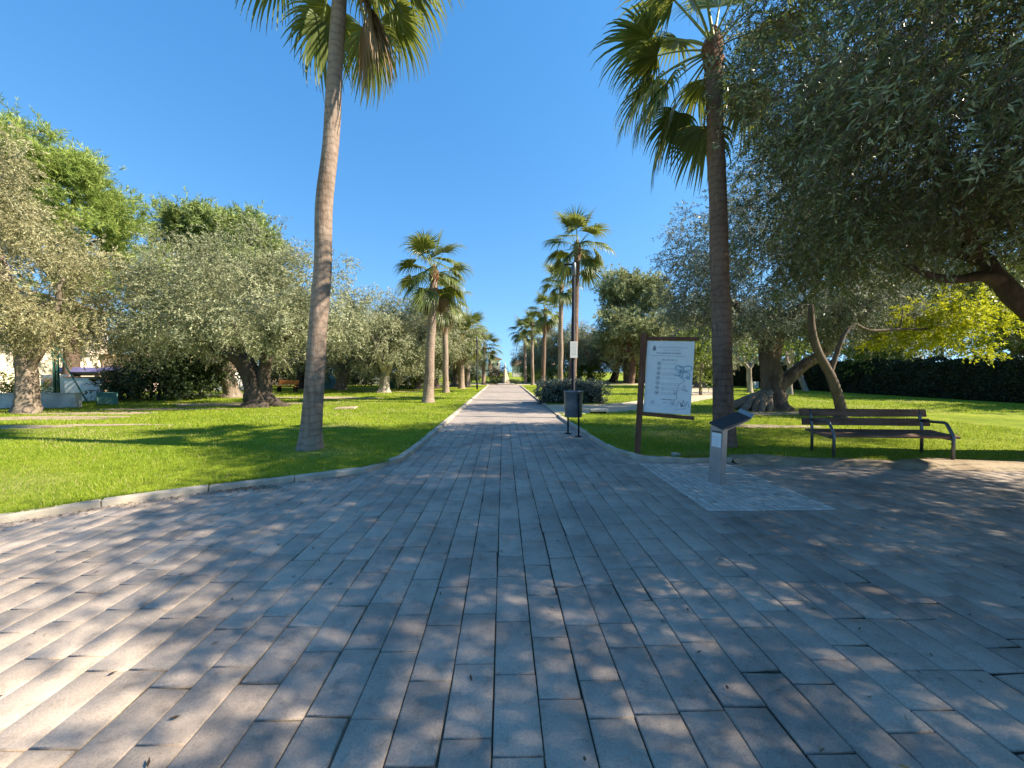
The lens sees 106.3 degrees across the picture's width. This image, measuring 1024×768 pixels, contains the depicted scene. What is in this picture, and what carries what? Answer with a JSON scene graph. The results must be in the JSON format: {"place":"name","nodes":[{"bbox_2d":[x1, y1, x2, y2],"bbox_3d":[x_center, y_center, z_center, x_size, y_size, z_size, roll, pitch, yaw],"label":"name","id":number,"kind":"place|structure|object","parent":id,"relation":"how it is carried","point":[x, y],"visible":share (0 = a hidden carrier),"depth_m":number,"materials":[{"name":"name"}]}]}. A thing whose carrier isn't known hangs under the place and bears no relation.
{"place":"outdoors","nodes":[
{"label":"outdoors","id":0,"kind":"place"},
{"bbox_2d":[98,354,161,391],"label":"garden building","id":1,"kind":"structure","parent":0,"point":[104,362],"depth_m":29.28,"materials":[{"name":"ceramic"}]},
{"bbox_2d":[213,372,243,390],"bbox_3d":[-23.252,-0.246,31.499,1.700,1.710,1.600,0,2,-1],"label":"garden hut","id":2,"kind":"object","parent":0,"point":[240,384],"visible":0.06,"depth_m":31.60,"materials":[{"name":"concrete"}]},
{"bbox_2d":[324,371,335,388],"bbox_3d":[-17.299,-0.529,35.876,1.500,2.000,1.500,0,2,-1],"label":"garden tent","id":3,"kind":"object","parent":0,"point":[330,384],"visible":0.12,"depth_m":35.39,"materials":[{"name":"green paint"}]},
{"bbox_2d":[389,373,403,387],"bbox_3d":[-11.207,-0.383,36.787,1.762,1.650,0.149,0,2,-1],"label":"bush","id":4,"kind":"object","parent":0,"point":[391,383],"visible":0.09,"depth_m":36.76,"materials":[{"name":"green plant"}]},
{"bbox_2d":[464,357,501,375],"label":"house","id":5,"kind":"structure","parent":0,"point":[497,360],"depth_m":144.33,"materials":[{"name":"ceramic"}]},
{"bbox_2d":[332,372,637,413],"bbox_3d":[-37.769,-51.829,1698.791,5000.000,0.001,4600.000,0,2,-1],"label":"ground","id":6,"kind":"structure","parent":0,"point":[608,376],"depth_m":96.22,"materials":[{"name":"green soil"}]},
{"bbox_2d":[0,385,488,523],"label":"kerb","id":7,"kind":"structure","parent":6,"relation":"on","point":[111,501],"depth_m":5.13,"materials":[{"name":"concrete"}]},
{"bbox_2d":[464,366,481,381],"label":"bush","id":8,"kind":"object","parent":6,"relation":"on","point":[472,376],"visible":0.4,"depth_m":59.25,"materials":[{"name":"green plant"}]},
{"bbox_2d":[486,361,510,380],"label":"bush","id":9,"kind":"object","parent":6,"relation":"on","point":[500,373],"visible":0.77,"depth_m":55.10,"materials":[{"name":"green plant"}]},
{"bbox_2d":[509,344,540,377],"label":"olive tree","id":10,"kind":"object","parent":6,"relation":"on","point":[514,359],"visible":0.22,"depth_m":65.30,"materials":[{"name":"green plant"}]},
{"bbox_2d":[518,363,540,381],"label":"bush","id":11,"kind":"object","parent":6,"relation":"on","point":[528,373],"visible":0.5,"depth_m":59.43,"materials":[{"name":"green plant"}]},
{"bbox_2d":[511,363,554,376],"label":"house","id":12,"kind":"structure","parent":6,"relation":"on","point":[514,372],"depth_m":126.01,"materials":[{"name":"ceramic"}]},
{"bbox_2d":[512,344,554,370],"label":"olive tree","id":13,"kind":"object","parent":6,"relation":"on","point":[526,356],"visible":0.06,"depth_m":64.95,"materials":[{"name":"green plant"}]},
{"bbox_2d":[529,369,549,382],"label":"bush","id":14,"kind":"object","parent":6,"relation":"on","point":[537,377],"visible":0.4,"depth_m":51.80,"materials":[{"name":"green plant"}]},
{"bbox_2d":[518,325,581,381],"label":"olive tree","id":15,"kind":"object","parent":6,"relation":"on","point":[550,360],"visible":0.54,"depth_m":59.77,"materials":[{"name":"green plant"}]},
{"bbox_2d":[548,361,580,378],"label":"bush","id":16,"kind":"object","parent":6,"relation":"on","point":[566,371],"visible":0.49,"depth_m":56.70,"materials":[{"name":"green plant"}]},
{"bbox_2d":[547,319,600,380],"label":"olive tree","id":17,"kind":"object","parent":6,"relation":"on","point":[583,337],"visible":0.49,"depth_m":60.42,"materials":[{"name":"green plant"}]},
{"bbox_2d":[578,359,607,382],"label":"bush","id":18,"kind":"object","parent":6,"relation":"on","point":[591,373],"visible":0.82,"depth_m":59.62,"materials":[{"name":"green plant"}]},
{"bbox_2d":[577,327,637,382],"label":"olive tree","id":19,"kind":"object","parent":6,"relation":"on","point":[613,378],"visible":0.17,"depth_m":58.44,"materials":[{"name":"green plant"}]},
{"bbox_2d":[599,336,645,382],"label":"olive tree","id":20,"kind":"object","parent":6,"relation":"on","point":[625,376],"visible":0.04,"depth_m":57.80,"materials":[{"name":"green plant"}]},
{"bbox_2d":[582,263,680,383],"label":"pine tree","id":21,"kind":"object","parent":6,"relation":"on","point":[623,290],"visible":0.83,"depth_m":51.17,"materials":[{"name":"green plant"}]},
{"bbox_2d":[558,414,731,462],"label":"kerb","id":22,"kind":"structure","parent":6,"relation":"on","point":[608,447],"depth_m":7.00,"materials":[{"name":"concrete"}]},
{"bbox_2d":[447,385,565,423],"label":"path","id":23,"kind":"structure","parent":0,"point":[504,404],"depth_m":16.32,"materials":[{"name":"grey stone"}]},
{"bbox_2d":[0,385,1023,513],"bbox_3d":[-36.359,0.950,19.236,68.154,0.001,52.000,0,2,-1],"label":"lawn","id":24,"kind":"structure","parent":0,"point":[216,463],"depth_m":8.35,"materials":[{"name":"green plant"}]},
{"bbox_2d":[0,368,58,392],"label":"bush","id":25,"kind":"object","parent":24,"relation":"on","point":[4,389],"visible":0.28,"depth_m":18.03,"materials":[{"name":"green plant"}]},
{"bbox_2d":[0,425,73,428],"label":"bare earth","id":26,"kind":"structure","parent":24,"relation":"on","point":[23,426],"depth_m":10.90,"materials":[{"name":"soil"}]},
{"bbox_2d":[0,393,82,407],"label":"wall","id":27,"kind":"structure","parent":24,"relation":"on","point":[58,400],"depth_m":16.53,"materials":[{"name":"concrete"}]},
{"bbox_2d":[0,290,107,392],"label":"house","id":28,"kind":"structure","parent":24,"relation":"on","point":[44,367],"depth_m":25.78,"materials":[{"name":"concrete"}]},
{"bbox_2d":[52,343,56,392],"bbox_3d":[-22.637,-0.618,18.992,0.133,3.240,0.140,0,2,-1],"label":"fence post","id":29,"kind":"object","parent":24,"relation":"on","point":[54,372],"visible":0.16,"depth_m":18.96,"materials":[{"name":"green metal"}]},
{"bbox_2d":[0,416,129,419],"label":"bare earth","id":30,"kind":"structure","parent":24,"relation":"on","point":[52,417],"depth_m":13.07,"materials":[{"name":"soil"}]},
{"bbox_2d":[55,344,87,403],"bbox_3d":[-21.613,-0.605,18.850,1.869,3.257,0.137,0,2,10],"label":"fence post","id":31,"kind":"object","parent":24,"relation":"on","point":[58,376],"visible":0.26,"depth_m":18.94,"materials":[{"name":"green metal"}]},
{"bbox_2d":[40,375,105,400],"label":"garden wall","id":32,"kind":"structure","parent":24,"relation":"on","point":[67,384],"depth_m":20.59,"materials":[{"name":"concrete"}]},
{"bbox_2d":[0,119,153,413],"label":"olive tree","id":33,"kind":"object","parent":24,"relation":"on","point":[29,327],"visible":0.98,"depth_m":14.42,"materials":[{"name":"green plant"}]},
{"bbox_2d":[0,91,172,375],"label":"pine tree","id":34,"kind":"object","parent":24,"relation":"on","point":[80,173],"visible":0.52,"depth_m":22.87,"materials":[{"name":"green plant"}]},
{"bbox_2d":[22,412,154,414],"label":"bare earth","id":35,"kind":"structure","parent":24,"relation":"on","point":[78,413],"depth_m":14.32,"materials":[{"name":"soil"}]},
{"bbox_2d":[59,367,120,375],"bbox_3d":[-26.169,-0.115,24.433,4.858,1.892,0.670,0,2,-1],"label":"awning","id":36,"kind":"object","parent":24,"relation":"on","point":[80,371],"visible":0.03,"depth_m":24.14,"materials":[{"name":"purple fabric"}]},
{"bbox_2d":[96,392,117,404],"bbox_3d":[-18.985,0.709,18.014,0.973,0.650,0.060,0,2,-1],"label":"box","id":37,"kind":"object","parent":24,"relation":"on","point":[107,398],"visible":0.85,"depth_m":18.02,"materials":[{"name":"green"}]},
{"bbox_2d":[47,424,174,425],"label":"bare earth","id":38,"kind":"structure","parent":24,"relation":"on","point":[99,424],"depth_m":11.30,"materials":[{"name":"soil"}]},
{"bbox_2d":[84,363,156,400],"bbox_3d":[-21.491,-0.067,21.399,3.231,3.038,2.826,-1,2,-30],"label":"bush","id":39,"kind":"object","parent":24,"relation":"on","point":[111,375],"visible":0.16,"depth_m":20.91,"materials":[{"name":"green plant"}]},
{"bbox_2d":[84,342,210,401],"bbox_3d":[-19.498,-0.843,21.028,5.449,4.345,4.104,0,2,-1],"label":"bush","id":40,"kind":"object","parent":24,"relation":"on","point":[141,391],"visible":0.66,"depth_m":20.21,"materials":[{"name":"green plant"}]},
{"bbox_2d":[102,408,230,410],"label":"bare earth","id":41,"kind":"structure","parent":24,"relation":"on","point":[160,408],"depth_m":16.28,"materials":[{"name":"soil"}]},
{"bbox_2d":[117,323,243,400],"bbox_3d":[-18.465,-1.016,22.003,4.515,4.692,5.686,0,2,3],"label":"bush","id":42,"kind":"object","parent":24,"relation":"on","point":[212,383],"visible":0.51,"depth_m":21.03,"materials":[{"name":"green plant"}]},
{"bbox_2d":[106,245,308,397],"bbox_3d":[-17.231,-3.424,23.023,10.553,9.032,9.982,-1,2,-26],"label":"olive tree","id":43,"kind":"object","parent":24,"relation":"on","point":[233,390],"visible":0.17,"depth_m":22.43,"materials":[{"name":"green plant"}]},
{"bbox_2d":[138,187,302,301],"bbox_3d":[-24.506,-7.544,33.410,11.229,16.442,11.107,1,2,29],"label":"pine tree","id":44,"kind":"object","parent":24,"relation":"on","point":[193,212],"visible":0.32,"depth_m":30.11,"materials":[{"name":"green plant"}]},
{"bbox_2d":[81,210,383,407],"bbox_3d":[-12.112,-3.055,17.026,12.405,8.616,7.306,0,2,-1],"label":"olive tree","id":45,"kind":"object","parent":24,"relation":"on","point":[257,383],"visible":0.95,"depth_m":15.87,"materials":[{"name":"green plant"}]},
{"bbox_2d":[175,403,300,406],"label":"bare earth","id":46,"kind":"structure","parent":24,"relation":"on","point":[215,404],"depth_m":18.27,"materials":[{"name":"soil"}]},
{"bbox_2d":[271,358,296,385],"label":"bush","id":47,"kind":"object","parent":24,"relation":"on","point":[275,375],"visible":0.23,"depth_m":40.04,"materials":[{"name":"green plant"}]},
{"bbox_2d":[276,380,298,391],"bbox_3d":[-17.440,0.192,29.837,1.600,0.959,0.508,0,2,4],"label":"park bench","id":48,"kind":"object","parent":24,"relation":"on","point":[288,382],"visible":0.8,"depth_m":29.96,"materials":[{"name":"orange wood"}]},
{"bbox_2d":[245,284,359,389],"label":"olive tree","id":49,"kind":"object","parent":24,"relation":"on","point":[300,373],"visible":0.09,"depth_m":32.97,"materials":[{"name":"green plant"}]},
{"bbox_2d":[282,291,376,389],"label":"olive tree","id":50,"kind":"object","parent":24,"relation":"on","point":[342,372],"visible":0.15,"depth_m":32.04,"materials":[{"name":"green plant"}]},
{"bbox_2d":[235,0,464,450],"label":"palm tree","id":51,"kind":"object","parent":24,"relation":"on","point":[335,33],"visible":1,"depth_m":7.65,"materials":[{"name":"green plant"}]},
{"bbox_2d":[348,359,380,386],"bbox_3d":[-14.970,-1.246,40.628,5.212,3.823,4.515,0,2,-1],"label":"bush","id":52,"kind":"object","parent":24,"relation":"on","point":[357,381],"visible":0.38,"depth_m":39.82,"materials":[{"name":"green plant"}]},
{"bbox_2d":[326,282,438,392],"bbox_3d":[-9.716,-3.381,28.382,8.298,8.424,9.025,-1,2,-24],"label":"olive tree","id":53,"kind":"object","parent":24,"relation":"on","point":[386,357],"visible":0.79,"depth_m":28.01,"materials":[{"name":"green plant"}]},
{"bbox_2d":[389,358,424,389],"bbox_3d":[-9.301,-1.024,34.525,4.923,4.764,3.323,-2,2,-41],"label":"bush","id":54,"kind":"object","parent":24,"relation":"on","point":[406,382],"visible":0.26,"depth_m":34.18,"materials":[{"name":"green plant"}]},
{"bbox_2d":[359,293,467,389],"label":"olive tree","id":55,"kind":"object","parent":24,"relation":"on","point":[418,385],"visible":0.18,"depth_m":32.81,"materials":[{"name":"green plant"}]},
{"bbox_2d":[393,228,475,402],"bbox_3d":[-3.929,-3.445,19.622,4.198,9.024,4.421,0,2,-1],"label":"palm tree","id":56,"kind":"object","parent":24,"relation":"on","point":[432,300],"visible":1,"depth_m":19.32,"materials":[{"name":"green plant"}]},
{"bbox_2d":[397,305,485,388],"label":"olive tree","id":57,"kind":"object","parent":24,"relation":"on","point":[437,385],"visible":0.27,"depth_m":34.55,"materials":[{"name":"green plant"}]},
{"bbox_2d":[414,271,474,392],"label":"palm tree","id":58,"kind":"object","parent":24,"relation":"on","point":[443,328],"visible":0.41,"depth_m":28.49,"materials":[{"name":"green plant"}]},
{"bbox_2d":[439,312,487,388],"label":"palm tree","id":59,"kind":"object","parent":24,"relation":"on","point":[469,352],"visible":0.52,"depth_m":35.50,"materials":[{"name":"green plant"}]},
{"bbox_2d":[441,322,491,386],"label":"olive tree","id":60,"kind":"object","parent":24,"relation":"on","point":[454,369],"visible":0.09,"depth_m":40.90,"materials":[{"name":"green plant"}]},
{"bbox_2d":[457,308,490,386],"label":"palm tree","id":61,"kind":"object","parent":24,"relation":"on","point":[477,317],"visible":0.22,"depth_m":39.91,"materials":[{"name":"green plant"}]},
{"bbox_2d":[473,337,477,388],"bbox_3d":[-3.224,-1.851,34.501,0.488,4.770,0.320,0,2,-1],"label":"street lamp","id":62,"kind":"object","parent":24,"relation":"on","point":[476,362],"visible":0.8,"depth_m":34.46,"materials":[{"name":"metal"}]},
{"bbox_2d":[0,414,1023,767],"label":"paved path","id":63,"kind":"structure","parent":0,"point":[898,539],"depth_m":2.47,"materials":[{"name":"stone"}]},
{"bbox_2d":[0,409,1023,767],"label":"fallen leaves","id":64,"kind":"object","parent":63,"relation":"on","point":[440,591],"visible":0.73,"depth_m":4.79,"materials":[{"name":"brown plant"}]},
{"bbox_2d":[564,390,582,437],"bbox_3d":[1.547,0.735,9.695,0.635,1.129,0.492,1,2,35],"label":"litter bin","id":65,"kind":"object","parent":63,"relation":"on","point":[573,401],"visible":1,"depth_m":9.49,"materials":[{"name":"metal"}]},
{"bbox_2d":[729,454,1023,470],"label":"bare earth","id":66,"kind":"structure","parent":63,"relation":"on","point":[916,463],"depth_m":6.61,"materials":[{"name":"soil"}]},
{"bbox_2d":[799,408,960,459],"bbox_3d":[6.816,0.939,7.189,2.340,0.888,0.711,0,2,5],"label":"park bench","id":67,"kind":"object","parent":63,"relation":"on","point":[833,434],"visible":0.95,"depth_m":7.39,"materials":[{"name":"brown wood"}]},
{"bbox_2d":[917,0,1023,183],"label":"olive tree","id":68,"kind":"object","parent":63,"relation":"on","point":[993,3],"visible":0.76,"depth_m":4.19,"materials":[{"name":"green plant"}]},
{"bbox_2d":[0,0,1023,371],"label":"sky","id":69,"kind":"structure","parent":0,"point":[510,125],"materials":[{"name":"blue"}]},
{"bbox_2d":[422,383,693,384],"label":"plaza","id":70,"kind":"structure","parent":0,"point":[592,383],"depth_m":49.75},
{"bbox_2d":[472,332,503,384],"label":"palm tree","id":71,"kind":"object","parent":70,"relation":"on","point":[493,352],"visible":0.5,"depth_m":49.11,"materials":[{"name":"green plant"}]},
{"bbox_2d":[485,378,501,384],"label":"bush","id":72,"kind":"object","parent":70,"relation":"on","point":[493,381],"visible":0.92,"depth_m":48.94,"materials":[{"name":"green plant"}]},
{"bbox_2d":[498,364,513,384],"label":"monument","id":73,"kind":"object","parent":70,"relation":"on","point":[505,380],"visible":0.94,"depth_m":48.45,"materials":[{"name":"beige stone"}]},
{"bbox_2d":[506,315,541,383],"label":"palm tree","id":74,"kind":"object","parent":70,"relation":"on","point":[526,340],"visible":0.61,"depth_m":52.11,"materials":[{"name":"green plant"}]},
{"bbox_2d":[516,308,543,384],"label":"palm tree","id":75,"kind":"object","parent":70,"relation":"on","point":[531,332],"visible":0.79,"depth_m":46.38,"materials":[{"name":"green plant"}]},
{"bbox_2d":[521,385,644,404],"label":"lawn","id":76,"kind":"structure","parent":0,"point":[618,391],"depth_m":30.50,"materials":[{"name":"green plant"}]},
{"bbox_2d":[526,290,564,386],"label":"palm tree","id":77,"kind":"object","parent":76,"relation":"on","point":[544,324],"visible":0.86,"depth_m":38.96,"materials":[{"name":"green plant"}]},
{"bbox_2d":[539,261,582,380],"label":"palm tree","id":78,"kind":"object","parent":76,"relation":"on","point":[561,298],"visible":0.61,"depth_m":29.51,"materials":[{"name":"green plant"}]},
{"bbox_2d":[532,375,612,403],"bbox_3d":[3.008,0.388,19.625,4.033,1.751,2.622,0,2,-1],"label":"clipped bush","id":79,"kind":"object","parent":76,"relation":"on","point":[553,389],"visible":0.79,"depth_m":18.91,"materials":[{"name":"green plant"}]},
{"bbox_2d":[540,203,615,379],"bbox_3d":[3.630,-4.371,20.877,4.276,10.786,4.116,0,2,-1],"label":"palm tree","id":80,"kind":"object","parent":76,"relation":"on","point":[573,222],"visible":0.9,"depth_m":20.68,"materials":[{"name":"green plant"}]},
{"bbox_2d":[545,385,711,414],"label":"sandy path","id":81,"kind":"structure","parent":0,"point":[559,409],"depth_m":17.96,"materials":[{"name":"beige sand"}]},
{"bbox_2d":[672,323,736,394],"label":"lime tree","id":82,"kind":"object","parent":81,"relation":"on","point":[699,359],"visible":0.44,"depth_m":25.84,"materials":[{"name":"green plant"}]},
{"bbox_2d":[651,288,758,387],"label":"olive tree","id":83,"kind":"object","parent":81,"relation":"on","point":[696,384],"visible":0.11,"depth_m":38.21,"materials":[{"name":"green plant"}]},
{"bbox_2d":[640,463,837,510],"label":"sett paving","id":84,"kind":"structure","parent":0,"point":[751,492],"depth_m":5.17,"materials":[{"name":"stone"}]},
{"bbox_2d":[709,408,753,484],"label":"info pillar","id":85,"kind":"structure","parent":84,"relation":"on","point":[721,427],"depth_m":5.51,"materials":[{"name":"metal"}]},
{"bbox_2d":[562,385,1023,460],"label":"lawn","id":86,"kind":"structure","parent":0,"point":[1008,419],"depth_m":10.56,"materials":[{"name":"green plant"}]},
{"bbox_2d":[564,262,576,389],"bbox_3d":[2.028,-1.481,13.208,0.488,5.370,0.320,0,2,-1],"label":"street lamp","id":87,"kind":"object","parent":86,"relation":"on","point":[573,349],"visible":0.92,"depth_m":13.14,"materials":[{"name":"grey metal"}]},
{"bbox_2d":[588,408,607,413],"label":"drain block","id":88,"kind":"structure","parent":86,"relation":"on","point":[599,410],"depth_m":14.25,"materials":[{"name":"concrete"}]},
{"bbox_2d":[634,332,698,453],"bbox_3d":[2.850,0.276,7.125,0.995,2.440,0.110,3,3,20],"label":"notice board","id":89,"kind":"object","parent":86,"relation":"on","point":[667,377],"visible":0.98,"depth_m":7.11,"materials":[{"name":"white paper"}]},
{"bbox_2d":[589,0,834,447],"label":"palm tree","id":90,"kind":"object","parent":86,"relation":"on","point":[639,54],"visible":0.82,"depth_m":7.95,"materials":[{"name":"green plant"}]},
{"bbox_2d":[732,334,758,392],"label":"pollarded tree","id":91,"kind":"object","parent":86,"relation":"on","point":[747,365],"visible":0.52,"depth_m":28.64,"materials":[{"name":"green plant"}]},
{"bbox_2d":[750,412,798,414],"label":"bare earth","id":92,"kind":"structure","parent":86,"relation":"on","point":[773,413],"depth_m":14.30,"materials":[{"name":"soil"}]},
{"bbox_2d":[738,424,819,427],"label":"bare earth","id":93,"kind":"structure","parent":86,"relation":"on","point":[767,426],"depth_m":10.89,"materials":[{"name":"soil"}]},
{"bbox_2d":[781,335,812,390],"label":"pollarded tree","id":94,"kind":"object","parent":86,"relation":"on","point":[802,381],"visible":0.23,"depth_m":30.68,"materials":[{"name":"green plant"}]},
{"bbox_2d":[782,332,812,394],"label":"pollarded tree","id":95,"kind":"object","parent":86,"relation":"on","point":[789,359],"visible":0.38,"depth_m":26.02,"materials":[{"name":"green plant"}]},
{"bbox_2d":[781,311,820,361],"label":"lime tree","id":96,"kind":"object","parent":86,"relation":"on","point":[798,345],"visible":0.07,"depth_m":37.09,"materials":[{"name":"green plant"}]},
{"bbox_2d":[641,154,970,411],"bbox_3d":[11.612,-3.949,15.842,12.201,10.424,7.691,0,2,-1],"label":"olive tree","id":97,"kind":"object","parent":86,"relation":"on","point":[776,382],"visible":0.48,"depth_m":14.98,"materials":[{"name":"green plant"}]},
{"bbox_2d":[679,0,1023,355],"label":"olive tree","id":98,"kind":"object","parent":86,"relation":"on","point":[854,105],"visible":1,"depth_m":5.87,"materials":[{"name":"green plant"}]},
{"bbox_2d":[692,353,1023,402],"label":"tall hedge","id":99,"kind":"object","parent":86,"relation":"on","point":[980,380],"visible":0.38,"depth_m":23.30,"materials":[{"name":"green plant"}]},
{"bbox_2d":[785,269,967,362],"bbox_3d":[35.133,-6.602,39.159,15.527,14.535,14.276,2,3,44],"label":"olive tree","id":100,"kind":"object","parent":86,"relation":"on","point":[842,353],"visible":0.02,"depth_m":36.41,"materials":[{"name":"green plant"}]},
{"bbox_2d":[835,324,920,378],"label":"lime tree","id":101,"kind":"object","parent":86,"relation":"on","point":[883,355],"visible":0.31,"depth_m":27.39,"materials":[{"name":"green plant"}]},
{"bbox_2d":[839,279,976,360],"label":"lime tree","id":102,"kind":"object","parent":86,"relation":"on","point":[901,353],"visible":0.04,"depth_m":29.22,"materials":[{"name":"green plant"}]},
{"bbox_2d":[807,282,1023,417],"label":"slender tree","id":103,"kind":"object","parent":86,"relation":"on","point":[960,325],"visible":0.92,"depth_m":12.76,"materials":[{"name":"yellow plant"}]},
{"bbox_2d":[908,247,1023,361],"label":"tree","id":104,"kind":"object","parent":86,"relation":"on","point":[1014,339],"visible":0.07,"depth_m":25.70,"materials":[{"name":"green plant"}]},
{"bbox_2d":[950,261,1023,358],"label":"lime tree","id":105,"kind":"object","parent":86,"relation":"on","point":[998,340],"visible":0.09,"depth_m":22.39,"materials":[{"name":"green plant"}]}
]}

